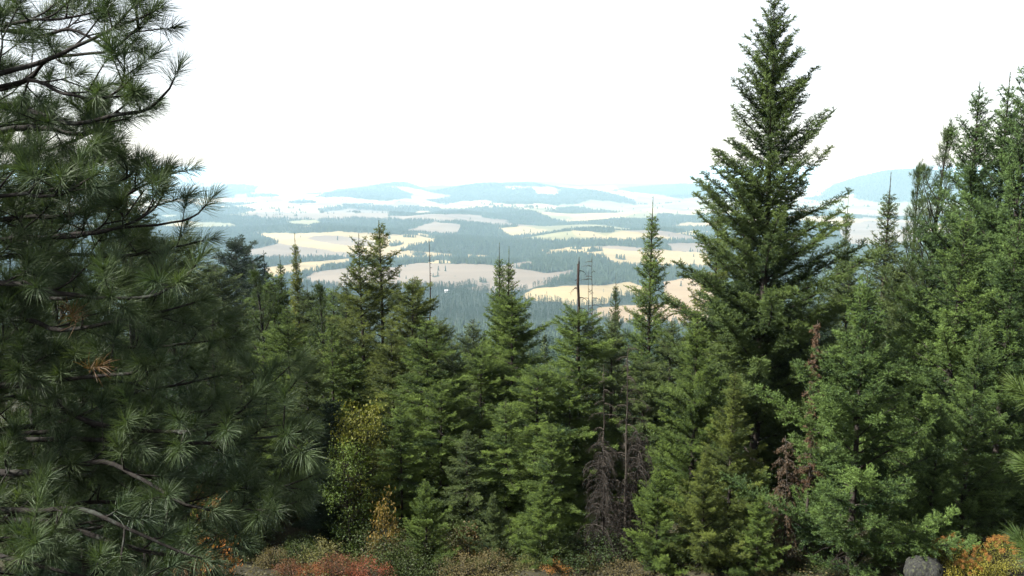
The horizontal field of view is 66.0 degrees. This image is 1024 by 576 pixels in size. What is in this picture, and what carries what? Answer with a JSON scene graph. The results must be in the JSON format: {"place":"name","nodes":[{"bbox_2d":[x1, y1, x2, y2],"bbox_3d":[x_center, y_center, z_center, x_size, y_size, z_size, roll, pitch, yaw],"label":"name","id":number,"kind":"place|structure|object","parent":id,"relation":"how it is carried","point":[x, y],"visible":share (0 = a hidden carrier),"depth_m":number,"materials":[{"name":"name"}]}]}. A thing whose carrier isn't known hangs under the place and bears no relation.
{"place":"outdoors","nodes":[
{"label":"outdoors","id":0,"kind":"place"},
{"bbox_2d":[0,170,1023,575],"bbox_3d":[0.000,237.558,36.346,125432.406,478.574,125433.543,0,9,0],"label":"ground","id":1,"kind":"structure","parent":0,"point":[286,188],"depth_m":5605.56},
{"bbox_2d":[0,199,122,575],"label":"pine tree","id":2,"kind":"object","parent":1,"relation":"on","point":[5,414],"visible":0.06,"depth_m":9.76,"materials":[{"name":"green plant"}]},
{"bbox_2d":[12,337,146,575],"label":"pine tree","id":3,"kind":"object","parent":1,"relation":"on","point":[78,569],"visible":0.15,"depth_m":9.45,"materials":[{"name":"green plant"}]},
{"bbox_2d":[2,85,165,575],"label":"pine tree","id":4,"kind":"object","parent":1,"relation":"on","point":[56,309],"visible":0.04,"depth_m":12.29,"materials":[{"name":"green plant"}]},
{"bbox_2d":[0,178,192,569],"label":"fir tree","id":5,"kind":"object","parent":1,"relation":"on","point":[61,310],"visible":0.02,"depth_m":22.44,"materials":[{"name":"green plant"}]},
{"bbox_2d":[69,76,205,575],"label":"pine tree","id":6,"kind":"object","parent":1,"relation":"on","point":[145,555],"visible":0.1,"depth_m":13.62,"materials":[{"name":"green plant"}]},
{"bbox_2d":[52,156,284,561],"bbox_3d":[-11.359,2.251,24.691,7.875,12.947,6.983,-2,9,-11],"label":"pine tree","id":7,"kind":"object","parent":1,"relation":"on","point":[217,380],"visible":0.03,"depth_m":24.61,"materials":[{"name":"green plant"}]},
{"bbox_2d":[0,0,345,575],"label":"pine tree","id":8,"kind":"object","parent":1,"relation":"on","point":[30,284],"visible":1,"depth_m":4.92,"materials":[{"name":"green plant"}]},
{"bbox_2d":[130,287,247,575],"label":"pine tree","id":9,"kind":"object","parent":1,"relation":"on","point":[175,390],"visible":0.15,"depth_m":12.40,"materials":[{"name":"green plant"}]},
{"bbox_2d":[133,231,251,456],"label":"fir tree","id":10,"kind":"object","parent":1,"relation":"on","point":[207,287],"visible":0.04,"depth_m":42.80,"materials":[{"name":"green plant"}]},
{"bbox_2d":[192,294,258,481],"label":"conifer tree","id":11,"kind":"object","parent":1,"relation":"on","point":[220,362],"visible":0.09,"depth_m":36.85,"materials":[{"name":"green plant"}]},
{"bbox_2d":[196,260,264,342],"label":"fir tree","id":12,"kind":"object","parent":1,"relation":"on","point":[229,299],"visible":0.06,"depth_m":60.54,"materials":[{"name":"green plant"}]},
{"bbox_2d":[203,234,278,365],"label":"fir tree","id":13,"kind":"object","parent":1,"relation":"on","point":[236,244],"visible":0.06,"depth_m":84.04,"materials":[{"name":"green plant"}]},
{"bbox_2d":[204,301,285,448],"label":"fir tree","id":14,"kind":"object","parent":1,"relation":"on","point":[236,325],"visible":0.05,"depth_m":44.77,"materials":[{"name":"green plant"}]},
{"bbox_2d":[209,345,297,524],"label":"fir tree","id":15,"kind":"object","parent":1,"relation":"on","point":[260,443],"visible":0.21,"depth_m":27.93,"materials":[{"name":"green plant"}]},
{"bbox_2d":[235,259,276,363],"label":"fir tree","id":16,"kind":"object","parent":1,"relation":"on","point":[246,284],"visible":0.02,"depth_m":80.79,"materials":[{"name":"green plant"}]},
{"bbox_2d":[216,266,301,447],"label":"conifer tree","id":17,"kind":"object","parent":1,"relation":"on","point":[254,276],"visible":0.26,"depth_m":39.66,"materials":[{"name":"green plant"}]},
{"bbox_2d":[244,272,297,393],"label":"fir tree","id":18,"kind":"object","parent":1,"relation":"on","point":[272,284],"visible":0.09,"depth_m":55.53,"materials":[{"name":"green plant"}]},
{"bbox_2d":[235,320,323,472],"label":"fir tree","id":19,"kind":"object","parent":1,"relation":"on","point":[271,338],"visible":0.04,"depth_m":35.60,"materials":[{"name":"green plant"}]},
{"bbox_2d":[252,304,326,484],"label":"fir tree","id":20,"kind":"object","parent":1,"relation":"on","point":[282,335],"visible":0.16,"depth_m":31.61,"materials":[{"name":"green plant"}]},
{"bbox_2d":[270,535,324,571],"bbox_3d":[-6.035,7.499,22.178,1.620,1.009,1.533,-8,12,-42],"label":"shrub","id":21,"kind":"object","parent":1,"relation":"on","point":[291,555],"visible":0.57,"depth_m":22.20,"materials":[{"name":"green plant"}]},
{"bbox_2d":[288,233,311,391],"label":"fir tree","id":22,"kind":"object","parent":1,"relation":"on","point":[295,284],"visible":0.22,"depth_m":50.36,"materials":[{"name":"green plant"}]},
{"bbox_2d":[260,289,362,400],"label":"fir tree","id":23,"kind":"object","parent":1,"relation":"on","point":[311,302],"visible":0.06,"depth_m":50.22,"materials":[{"name":"green plant"}]},
{"bbox_2d":[263,347,372,521],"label":"fir tree","id":24,"kind":"object","parent":1,"relation":"on","point":[308,397],"visible":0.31,"depth_m":29.79,"materials":[{"name":"green plant"}]},
{"bbox_2d":[293,536,350,573],"bbox_3d":[-5.342,7.451,22.015,1.791,1.151,1.629,2,9,11],"label":"shrub","id":25,"kind":"object","parent":1,"relation":"on","point":[320,554],"visible":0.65,"depth_m":21.96,"materials":[{"name":"green plant"}]},
{"bbox_2d":[304,280,341,412],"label":"fir tree","id":26,"kind":"object","parent":1,"relation":"on","point":[319,289],"visible":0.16,"depth_m":41.71,"materials":[{"name":"green plant"}]},
{"bbox_2d":[294,320,369,516],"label":"fir tree","id":27,"kind":"object","parent":1,"relation":"on","point":[332,372],"visible":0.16,"depth_m":33.79,"materials":[{"name":"green plant"}]},
{"bbox_2d":[312,550,360,575],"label":"shrub","id":28,"kind":"object","parent":1,"relation":"on","point":[337,564],"visible":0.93,"depth_m":21.07,"materials":[{"name":"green plant"}]},
{"bbox_2d":[290,400,388,545],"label":"fir tree","id":29,"kind":"object","parent":1,"relation":"on","point":[318,520],"visible":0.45,"depth_m":26.94,"materials":[{"name":"green plant"}]},
{"bbox_2d":[298,286,389,441],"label":"fir tree","id":30,"kind":"object","parent":1,"relation":"on","point":[332,298],"visible":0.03,"depth_m":47.55,"materials":[{"name":"green plant"}]},
{"bbox_2d":[314,282,375,421],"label":"fir tree","id":31,"kind":"object","parent":1,"relation":"on","point":[326,393],"visible":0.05,"depth_m":38.46,"materials":[{"name":"green plant"}]},
{"bbox_2d":[317,436,375,556],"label":"broadleaf tree","id":32,"kind":"object","parent":1,"relation":"on","point":[344,479],"visible":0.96,"depth_m":24.14,"materials":[{"name":"green plant"}]},
{"bbox_2d":[324,233,393,462],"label":"fir tree","id":33,"kind":"object","parent":1,"relation":"on","point":[363,319],"visible":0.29,"depth_m":36.27,"materials":[{"name":"green plant"}]},
{"bbox_2d":[326,397,396,538],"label":"broadleaf tree","id":34,"kind":"object","parent":1,"relation":"on","point":[361,431],"visible":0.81,"depth_m":24.96,"materials":[{"name":"green plant"}]},
{"bbox_2d":[321,345,401,517],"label":"fir tree","id":35,"kind":"object","parent":1,"relation":"on","point":[355,369],"visible":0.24,"depth_m":33.82,"materials":[{"name":"green plant"}]},
{"bbox_2d":[338,552,395,575],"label":"shrub","id":36,"kind":"object","parent":1,"relation":"on","point":[368,572],"visible":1,"depth_m":21.02,"materials":[{"name":"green plant"}]},
{"bbox_2d":[309,220,433,459],"bbox_3d":[-5.841,3.995,38.156,8.400,14.564,7.448,-3,9,-17],"label":"fir tree","id":37,"kind":"object","parent":1,"relation":"on","point":[378,239],"visible":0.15,"depth_m":37.32,"materials":[{"name":"green plant"}]},
{"bbox_2d":[337,508,411,570],"bbox_3d":[-3.954,7.721,24.074,2.880,1.730,3.166,-1,9,-6],"label":"shrub","id":38,"kind":"object","parent":1,"relation":"on","point":[361,536],"visible":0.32,"depth_m":24.04,"materials":[{"name":"green plant"}]},
{"bbox_2d":[366,485,403,561],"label":"broadleaf tree","id":39,"kind":"object","parent":1,"relation":"on","point":[381,525],"visible":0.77,"depth_m":22.79,"materials":[{"name":"orange plant"}]},
{"bbox_2d":[352,520,428,574],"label":"shrub","id":40,"kind":"object","parent":1,"relation":"on","point":[379,544],"visible":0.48,"depth_m":22.71,"materials":[{"name":"green plant"}]},
{"bbox_2d":[342,400,446,556],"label":"fir tree","id":41,"kind":"object","parent":1,"relation":"on","point":[400,473],"visible":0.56,"depth_m":25.01,"materials":[{"name":"green plant"}]},
{"bbox_2d":[345,323,448,521],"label":"fir tree","id":42,"kind":"object","parent":1,"relation":"on","point":[389,350],"visible":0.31,"depth_m":31.75,"materials":[{"name":"green plant"}]},
{"bbox_2d":[360,530,448,575],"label":"shrub","id":43,"kind":"object","parent":1,"relation":"on","point":[412,554],"visible":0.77,"depth_m":21.91,"materials":[{"name":"green plant"}]},
{"bbox_2d":[356,276,460,458],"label":"fir tree","id":44,"kind":"object","parent":1,"relation":"on","point":[423,308],"visible":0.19,"depth_m":35.46,"materials":[{"name":"green plant"}]},
{"bbox_2d":[356,315,486,533],"bbox_3d":[-3.391,5.296,27.802,5.569,8.723,5.756,3,9,22],"label":"fir tree","id":45,"kind":"object","parent":1,"relation":"on","point":[437,350],"visible":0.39,"depth_m":27.62,"materials":[{"name":"green plant"}]},
{"bbox_2d":[385,478,468,575],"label":"fir tree","id":46,"kind":"object","parent":1,"relation":"on","point":[425,508],"visible":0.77,"depth_m":22.38,"materials":[{"name":"green plant"}]},
{"bbox_2d":[397,551,466,575],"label":"shrub","id":47,"kind":"object","parent":1,"relation":"on","point":[431,569],"visible":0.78,"depth_m":21.58,"materials":[{"name":"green plant"}]},
{"bbox_2d":[375,341,493,519],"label":"fir tree","id":48,"kind":"object","parent":1,"relation":"on","point":[453,370],"visible":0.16,"depth_m":28.83,"materials":[{"name":"green plant"}]},
{"bbox_2d":[179,276,691,324],"bbox_3d":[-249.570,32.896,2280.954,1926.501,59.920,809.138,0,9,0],"label":"valley wood","id":49,"kind":"object","parent":1,"relation":"on","point":[440,288],"visible":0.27,"depth_m":2248.99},
{"bbox_2d":[390,379,487,536],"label":"fir tree","id":50,"kind":"object","parent":1,"relation":"on","point":[440,452],"visible":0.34,"depth_m":26.31,"materials":[{"name":"green plant"}]},
{"bbox_2d":[429,550,488,575],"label":"shrub","id":51,"kind":"object","parent":1,"relation":"on","point":[460,567],"visible":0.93,"depth_m":21.20,"materials":[{"name":"green plant"}]},
{"bbox_2d":[447,520,490,574],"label":"shrub","id":52,"kind":"object","parent":1,"relation":"on","point":[466,549],"visible":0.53,"depth_m":22.57,"materials":[{"name":"green plant"}]},
{"bbox_2d":[434,430,508,567],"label":"fir tree","id":53,"kind":"object","parent":1,"relation":"on","point":[476,502],"visible":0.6,"depth_m":24.57,"materials":[{"name":"green plant"}]},
{"bbox_2d":[454,319,491,444],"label":"fir tree","id":54,"kind":"object","parent":1,"relation":"on","point":[474,344],"visible":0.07,"depth_m":44.86,"materials":[{"name":"green plant"}]},
{"bbox_2d":[430,344,524,509],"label":"fir tree","id":55,"kind":"object","parent":1,"relation":"on","point":[487,374],"visible":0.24,"depth_m":30.72,"materials":[{"name":"green plant"}]},
{"bbox_2d":[461,547,519,575],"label":"shrub","id":56,"kind":"object","parent":1,"relation":"on","point":[492,570],"visible":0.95,"depth_m":21.24,"materials":[{"name":"green plant"}]},
{"bbox_2d":[459,491,525,574],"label":"fir tree","id":57,"kind":"object","parent":1,"relation":"on","point":[491,516],"visible":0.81,"depth_m":22.01,"materials":[{"name":"green plant"}]},
{"bbox_2d":[468,243,524,439],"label":"fir tree","id":58,"kind":"object","parent":1,"relation":"on","point":[493,302],"visible":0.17,"depth_m":33.39,"materials":[{"name":"green plant"}]},
{"bbox_2d":[445,398,554,556],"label":"fir tree","id":59,"kind":"object","parent":1,"relation":"on","point":[507,484],"visible":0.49,"depth_m":24.90,"materials":[{"name":"green plant"}]},
{"bbox_2d":[0,168,1023,360],"bbox_3d":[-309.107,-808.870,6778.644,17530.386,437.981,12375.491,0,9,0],"label":"valley woods","id":60,"kind":"object","parent":1,"relation":"on","point":[604,269],"visible":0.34,"depth_m":4844.30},
{"bbox_2d":[462,291,583,467],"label":"fir tree","id":61,"kind":"object","parent":1,"relation":"on","point":[514,319],"visible":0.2,"depth_m":32.35,"materials":[{"name":"green plant"}]},
{"bbox_2d":[510,480,571,568],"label":"fir tree","id":62,"kind":"object","parent":1,"relation":"on","point":[543,528],"visible":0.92,"depth_m":21.59,"materials":[{"name":"green plant"}]},
{"bbox_2d":[516,528,580,571],"bbox_3d":[1.007,7.165,21.846,1.837,0.906,1.941,1,9,8],"label":"shrub","id":63,"kind":"object","parent":1,"relation":"on","point":[547,553],"visible":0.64,"depth_m":21.59,"materials":[{"name":"green plant"}]},
{"bbox_2d":[504,421,595,567],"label":"fir tree","id":64,"kind":"object","parent":1,"relation":"on","point":[558,462],"visible":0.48,"depth_m":23.51,"materials":[{"name":"green plant"}]},
{"bbox_2d":[486,363,615,524],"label":"fir tree","id":65,"kind":"object","parent":1,"relation":"on","point":[535,393],"visible":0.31,"depth_m":26.76,"materials":[{"name":"green plant"}]},
{"bbox_2d":[524,379,631,535],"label":"fir tree","id":66,"kind":"object","parent":1,"relation":"on","point":[579,465],"visible":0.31,"depth_m":26.87,"materials":[{"name":"green plant"}]},
{"bbox_2d":[153,509,1023,575],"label":"ground cover","id":67,"kind":"object","parent":1,"relation":"on","point":[324,573],"visible":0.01,"depth_m":21.01,"materials":[{"name":"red plant"}]},
{"bbox_2d":[543,525,635,573],"bbox_3d":[2.153,7.191,21.929,2.623,0.978,2.635,3,9,17],"label":"shrub","id":68,"kind":"object","parent":1,"relation":"on","point":[582,560],"visible":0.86,"depth_m":21.64,"materials":[{"name":"green plant"}]},
{"bbox_2d":[500,302,682,525],"bbox_3d":[2.453,5.122,29.311,7.159,9.414,6.047,0,9,0],"label":"fir tree","id":69,"kind":"object","parent":1,"relation":"on","point":[585,376],"visible":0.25,"depth_m":28.32,"materials":[{"name":"green plant"}]},
{"bbox_2d":[570,441,633,566],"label":"bare tree","id":70,"kind":"object","parent":1,"relation":"on","point":[604,496],"visible":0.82,"depth_m":22.07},
{"bbox_2d":[602,284,629,420],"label":"fir tree","id":71,"kind":"object","parent":1,"relation":"on","point":[615,317],"visible":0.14,"depth_m":48.69,"materials":[{"name":"green plant"}]},
{"bbox_2d":[355,331,887,370],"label":"slope wood","id":72,"kind":"object","parent":1,"relation":"on","point":[551,341],"visible":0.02,"depth_m":496.63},
{"bbox_2d":[581,319,667,504],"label":"fir tree","id":73,"kind":"object","parent":1,"relation":"on","point":[613,364],"visible":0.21,"depth_m":30.69,"materials":[{"name":"green plant"}]},
{"bbox_2d":[591,345,658,551],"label":"bare tree","id":74,"kind":"object","parent":1,"relation":"on","point":[626,434],"visible":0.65,"depth_m":23.01,"materials":[{"name":"brown wood"}]},
{"bbox_2d":[576,356,685,529],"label":"fir tree","id":75,"kind":"object","parent":1,"relation":"on","point":[639,407],"visible":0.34,"depth_m":27.84,"materials":[{"name":"green plant"}]},
{"bbox_2d":[613,431,655,560],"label":"bare tree","id":76,"kind":"object","parent":1,"relation":"on","point":[635,482],"visible":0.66,"depth_m":22.32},
{"bbox_2d":[606,197,682,466],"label":"fir tree","id":77,"kind":"object","parent":1,"relation":"on","point":[650,296],"visible":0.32,"depth_m":36.36,"materials":[{"name":"green plant"}]},
{"bbox_2d":[620,466,692,575],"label":"fir tree","id":78,"kind":"object","parent":1,"relation":"on","point":[663,528],"visible":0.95,"depth_m":21.07,"materials":[{"name":"green plant"}]},
{"bbox_2d":[622,320,704,520],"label":"fir tree","id":79,"kind":"object","parent":1,"relation":"on","point":[666,352],"visible":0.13,"depth_m":31.69,"materials":[{"name":"green plant"}]},
{"bbox_2d":[638,305,744,522],"bbox_3d":[5.661,4.186,24.951,3.452,7.420,3.432,-4,10,-26],"label":"fir tree","id":80,"kind":"object","parent":1,"relation":"on","point":[682,458],"visible":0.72,"depth_m":24.69,"materials":[{"name":"green plant"}]},
{"bbox_2d":[658,207,735,465],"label":"fir tree","id":81,"kind":"object","parent":1,"relation":"on","point":[723,275],"visible":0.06,"depth_m":33.15,"materials":[{"name":"green plant"}]},
{"bbox_2d":[644,450,751,572],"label":"fir tree","id":82,"kind":"object","parent":1,"relation":"on","point":[699,538],"visible":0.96,"depth_m":20.63,"materials":[{"name":"green plant"}]},
{"bbox_2d":[671,370,788,540],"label":"fir tree","id":83,"kind":"object","parent":1,"relation":"on","point":[733,435],"visible":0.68,"depth_m":22.84,"materials":[{"name":"green plant"}]},
{"bbox_2d":[616,0,895,529],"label":"fir tree","id":84,"kind":"object","parent":1,"relation":"on","point":[767,262],"visible":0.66,"depth_m":25.33,"materials":[{"name":"green plant"}]},
{"bbox_2d":[721,493,791,575],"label":"fir tree","id":85,"kind":"object","parent":1,"relation":"on","point":[757,521],"visible":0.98,"depth_m":20.39,"materials":[{"name":"green plant"}]},
{"bbox_2d":[765,435,804,573],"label":"dead fir","id":86,"kind":"object","parent":1,"relation":"on","point":[789,526],"visible":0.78,"depth_m":20.57,"materials":[{"name":"plant"}]},
{"bbox_2d":[714,306,877,510],"bbox_3d":[10.713,5.218,30.856,7.800,9.626,6.588,1,9,6],"label":"fir tree","id":87,"kind":"object","parent":1,"relation":"on","point":[820,342],"visible":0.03,"depth_m":29.87,"materials":[{"name":"green plant"}]},
{"bbox_2d":[796,321,825,557],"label":"dead fir","id":88,"kind":"object","parent":1,"relation":"on","point":[811,476],"visible":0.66,"depth_m":21.10,"materials":[{"name":"plant"}]},
{"bbox_2d":[717,273,981,575],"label":"fir tree","id":89,"kind":"object","parent":1,"relation":"on","point":[867,486],"visible":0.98,"depth_m":19.22,"materials":[{"name":"green plant"}]},
{"bbox_2d":[820,260,891,512],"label":"fir tree","id":90,"kind":"object","parent":1,"relation":"on","point":[847,284],"visible":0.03,"depth_m":34.30,"materials":[{"name":"green plant"}]},
{"bbox_2d":[848,172,906,396],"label":"fir tree","id":91,"kind":"object","parent":1,"relation":"on","point":[889,245],"visible":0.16,"depth_m":35.88,"materials":[{"name":"green plant"}]},
{"bbox_2d":[843,256,926,452],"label":"fir tree","id":92,"kind":"object","parent":1,"relation":"on","point":[897,274],"visible":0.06,"depth_m":33.18,"materials":[{"name":"green plant"}]},
{"bbox_2d":[862,157,935,436],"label":"pine tree","id":93,"kind":"object","parent":1,"relation":"on","point":[916,184],"visible":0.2,"depth_m":32.75,"materials":[{"name":"green plant"}]},
{"bbox_2d":[861,116,963,465],"bbox_3d":[16.611,1.515,31.815,5.576,16.705,4.966,-1,9,-9],"label":"fir tree","id":94,"kind":"object","parent":1,"relation":"on","point":[915,277],"visible":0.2,"depth_m":30.77,"materials":[{"name":"green plant"}]},
{"bbox_2d":[858,282,966,532],"bbox_3d":[13.848,4.298,27.016,4.479,9.252,6.178,5,10,31],"label":"fir tree","id":95,"kind":"object","parent":1,"relation":"on","point":[898,384],"visible":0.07,"depth_m":26.60,"materials":[{"name":"green plant"}]},
{"bbox_2d":[903,555,946,575],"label":"boulder","id":96,"kind":"object","parent":1,"relation":"on","point":[917,565],"visible":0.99,"depth_m":18.17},
{"bbox_2d":[827,210,1023,539],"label":"fir tree","id":97,"kind":"object","parent":1,"relation":"on","point":[943,328],"visible":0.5,"depth_m":23.71,"materials":[{"name":"green plant"}]},
{"bbox_2d":[878,400,974,556],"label":"fir tree","id":98,"kind":"object","parent":1,"relation":"on","point":[929,481],"visible":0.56,"depth_m":20.40,"materials":[{"name":"green plant"}]},
{"bbox_2d":[859,66,1023,524],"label":"fir tree","id":99,"kind":"object","parent":1,"relation":"on","point":[1015,196],"visible":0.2,"depth_m":26.68,"materials":[{"name":"green plant"}]},
{"bbox_2d":[861,82,1023,489],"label":"fir tree","id":100,"kind":"object","parent":1,"relation":"on","point":[968,173],"visible":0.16,"depth_m":28.63,"materials":[{"name":"green plant"}]},
{"bbox_2d":[924,533,974,575],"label":"shrub","id":101,"kind":"object","parent":1,"relation":"on","point":[946,556],"visible":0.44,"depth_m":18.71,"materials":[{"name":"green plant"}]},
{"bbox_2d":[878,72,1023,507],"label":"fir tree","id":102,"kind":"object","parent":1,"relation":"on","point":[1000,133],"visible":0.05,"depth_m":29.46,"materials":[{"name":"green plant"}]},
{"bbox_2d":[897,320,1023,540],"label":"fir tree","id":103,"kind":"object","parent":1,"relation":"on","point":[962,431],"visible":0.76,"depth_m":21.15,"materials":[{"name":"green plant"}]},
{"bbox_2d":[898,210,1023,541],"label":"fir tree","id":104,"kind":"object","parent":1,"relation":"on","point":[1015,271],"visible":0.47,"depth_m":22.79,"materials":[{"name":"green plant"}]},
{"bbox_2d":[939,558,993,575],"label":"shrub","id":105,"kind":"object","parent":1,"relation":"on","point":[959,565],"visible":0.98,"depth_m":18.12,"materials":[{"name":"yellow plant"}]},
{"bbox_2d":[975,533,1022,575],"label":"shrub","id":106,"kind":"object","parent":1,"relation":"on","point":[1003,555],"visible":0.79,"depth_m":18.68,"materials":[{"name":"orange plant"}]},
{"bbox_2d":[994,371,1023,567],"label":"pine tree","id":107,"kind":"object","parent":1,"relation":"on","point":[1016,534],"visible":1,"depth_m":5.46,"materials":[{"name":"green plant"}]},
{"bbox_2d":[0,0,1023,173],"label":"sky","id":108,"kind":"structure","parent":0,"point":[286,86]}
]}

